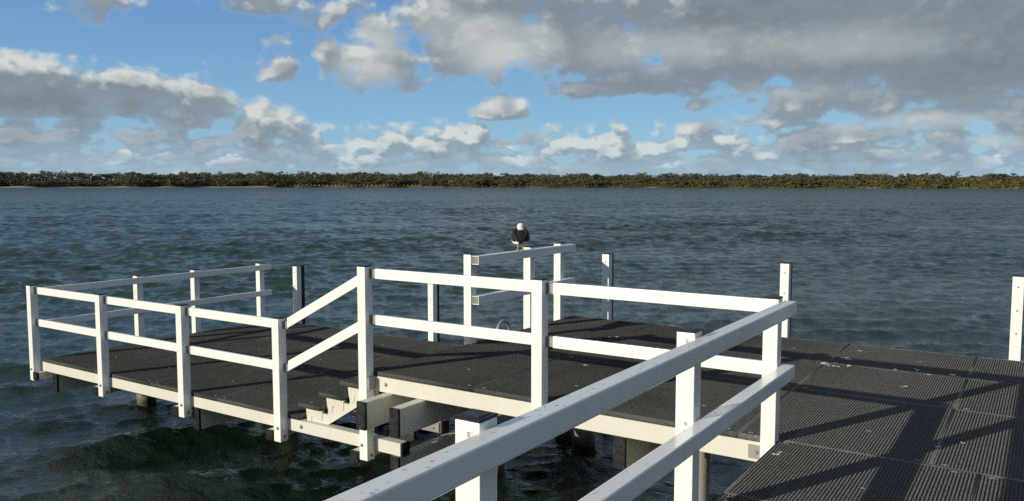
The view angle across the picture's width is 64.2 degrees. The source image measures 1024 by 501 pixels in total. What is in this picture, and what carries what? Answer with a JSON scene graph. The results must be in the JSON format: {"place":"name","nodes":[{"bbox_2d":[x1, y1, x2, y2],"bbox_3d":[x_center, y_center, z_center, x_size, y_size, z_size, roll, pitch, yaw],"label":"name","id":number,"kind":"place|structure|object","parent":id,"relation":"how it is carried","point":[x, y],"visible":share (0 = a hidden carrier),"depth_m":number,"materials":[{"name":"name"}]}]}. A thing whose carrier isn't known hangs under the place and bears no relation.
{"place":"outdoors","nodes":[
{"label":"outdoors","id":0,"kind":"place"},
{"bbox_2d":[0,186,1019,188],"bbox_3d":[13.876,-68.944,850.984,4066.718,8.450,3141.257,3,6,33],"label":"beach","id":1,"kind":"structure","parent":0,"point":[370,187],"depth_m":771.09,"materials":[{"name":"beige sand"}]},
{"bbox_2d":[274,184,421,186],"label":"reeds","id":2,"kind":"object","parent":1,"relation":"on","point":[335,185],"visible":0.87,"depth_m":797.80,"materials":[{"name":"green plant"}]},
{"bbox_2d":[0,181,1021,186],"bbox_3d":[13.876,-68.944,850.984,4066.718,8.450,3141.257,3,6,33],"label":"land","id":3,"kind":"structure","parent":0,"point":[308,185],"depth_m":785.02,"materials":[{"name":"brown soil"}]},
{"bbox_2d":[0,170,1023,186],"bbox_3d":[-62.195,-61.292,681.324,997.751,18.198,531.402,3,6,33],"label":"wood","id":4,"kind":"object","parent":3,"relation":"on","point":[271,178],"depth_m":798.96,"materials":[{"name":"green plant"}]},
{"bbox_2d":[21,171,1023,186],"bbox_3d":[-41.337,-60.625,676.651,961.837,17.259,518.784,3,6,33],"label":"scrub","id":5,"kind":"object","parent":3,"relation":"on","point":[862,178],"visible":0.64,"depth_m":697.57,"materials":[{"name":"green plant"}]},
{"bbox_2d":[442,177,1023,188],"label":"mangroves","id":6,"kind":"object","parent":3,"relation":"on","point":[979,185],"visible":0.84,"depth_m":682.46,"materials":[{"name":"green plant"}]},
{"bbox_2d":[0,187,1023,500],"bbox_3d":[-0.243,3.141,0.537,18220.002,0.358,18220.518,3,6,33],"label":"water","id":7,"kind":"structure","parent":0,"point":[924,269],"depth_m":28.88,"materials":[{"name":"blue liquid"}]},
{"bbox_2d":[33,323,514,475],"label":"platform","id":8,"kind":"structure","parent":7,"relation":"in","point":[223,391],"depth_m":10.25,"materials":[{"name":"metal"}]},
{"bbox_2d":[26,284,287,441],"bbox_3d":[-4.415,1.215,9.680,5.019,1.302,0.121,3,6,33],"label":"railing","id":9,"kind":"object","parent":8,"relation":"attached to","point":[181,346],"visible":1,"depth_m":9.23,"materials":[{"name":"white paint"}]},
{"bbox_2d":[43,262,271,336],"bbox_3d":[-5.272,0.954,12.614,0.150,1.257,3.820,3,6,33],"label":"railing","id":10,"kind":"object","parent":8,"relation":"attached to","point":[137,281],"visible":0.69,"depth_m":12.66,"materials":[{"name":"white paint"}]},
{"bbox_2d":[293,265,304,323],"bbox_3d":[-3.635,1.385,13.972,0.107,2.278,0.179,3,6,33],"label":"mooring post","id":11,"kind":"object","parent":8,"relation":"attached to","point":[298,289],"visible":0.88,"depth_m":13.87,"materials":[{"name":"white paint"}]},
{"bbox_2d":[297,376,380,424],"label":"steps","id":12,"kind":"structure","parent":8,"relation":"on","point":[335,401],"depth_m":8.10,"materials":[{"name":"wood"}]},
{"bbox_2d":[428,283,439,341],"bbox_3d":[-1.182,1.517,12.348,0.107,2.278,0.159,3,6,33],"label":"mooring post","id":13,"kind":"object","parent":8,"relation":"attached to","point":[433,302],"visible":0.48,"depth_m":12.25,"materials":[{"name":"white paint"}]},
{"bbox_2d":[496,319,510,329],"bbox_3d":[0.072,1.912,11.537,0.512,1.861,0.341,3,6,33],"label":"ladder","id":14,"kind":"object","parent":8,"relation":"attached to","point":[502,321],"visible":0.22,"depth_m":11.58,"materials":[{"name":"metal"}]},
{"bbox_2d":[356,316,1023,500],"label":"platform","id":15,"kind":"structure","parent":7,"relation":"in","point":[867,402],"depth_m":7.05,"materials":[{"name":"metal"}]},
{"bbox_2d":[463,242,575,344],"bbox_3d":[0.149,0.606,9.858,0.195,1.297,2.193,3,6,33],"label":"railing","id":16,"kind":"object","parent":15,"relation":"attached to","point":[528,254],"visible":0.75,"depth_m":9.62,"materials":[{"name":"white paint"}]},
{"bbox_2d":[511,223,529,249],"bbox_3d":[0.099,-0.157,9.584,0.216,0.318,0.347,0,5,1],"label":"gull","id":17,"kind":"object","parent":16,"relation":"on","point":[520,234],"visible":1,"depth_m":9.56,"materials":[{"name":"black"}]},
{"bbox_2d":[357,264,782,460],"bbox_3d":[0.194,1.139,6.625,3.866,1.847,0.121,3,6,33],"label":"railing","id":18,"kind":"object","parent":15,"relation":"attached to","point":[539,340],"visible":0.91,"depth_m":6.53,"materials":[{"name":"white paint"}]},
{"bbox_2d":[282,276,357,371],"bbox_3d":[-1.858,0.719,7.989,1.100,1.077,0.046,3,6,33],"label":"handrail","id":19,"kind":"object","parent":18,"relation":"attached to","point":[316,306],"visible":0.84,"depth_m":7.98,"materials":[{"name":"white paint"}]},
{"bbox_2d":[602,253,613,319],"bbox_3d":[1.244,1.407,10.722,0.107,2.760,0.139,3,6,33],"label":"mooring post","id":20,"kind":"object","parent":15,"relation":"attached to","point":[607,276],"visible":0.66,"depth_m":10.60,"materials":[{"name":"white paint"}]},
{"bbox_2d":[584,336,961,499],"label":"bird droppings","id":21,"kind":"object","parent":15,"relation":"on","point":[848,365],"visible":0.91,"depth_m":7.89,"materials":[{"name":"white"}]},
{"bbox_2d":[780,262,792,337],"bbox_3d":[3.145,1.508,9.473,0.107,2.760,0.139,3,6,33],"label":"mooring post","id":22,"kind":"object","parent":15,"relation":"attached to","point":[786,280],"visible":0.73,"depth_m":9.34,"materials":[{"name":"white paint"}]},
{"bbox_2d":[1009,274,1023,360],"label":"mooring post","id":23,"kind":"object","parent":15,"relation":"attached to","point":[1016,328],"visible":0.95,"depth_m":8.10,"materials":[{"name":"white paint"}]},
{"bbox_2d":[715,440,1023,500],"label":"walkway","id":24,"kind":"structure","parent":7,"relation":"in","point":[793,471],"depth_m":4.84,"materials":[{"name":"metal"}]},
{"bbox_2d":[324,301,796,500],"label":"railing","id":25,"kind":"object","parent":24,"relation":"attached to","point":[466,468],"visible":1,"depth_m":3.29,"materials":[{"name":"white paint"}]},
{"bbox_2d":[341,323,755,499],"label":"bird droppings","id":26,"kind":"object","parent":25,"relation":"on","point":[370,493],"visible":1,"depth_m":2.90,"materials":[{"name":"white"}]},
{"bbox_2d":[0,0,1023,180],"label":"sky","id":27,"kind":"structure","parent":0,"point":[608,88],"materials":[{"name":"blue"}]}
]}

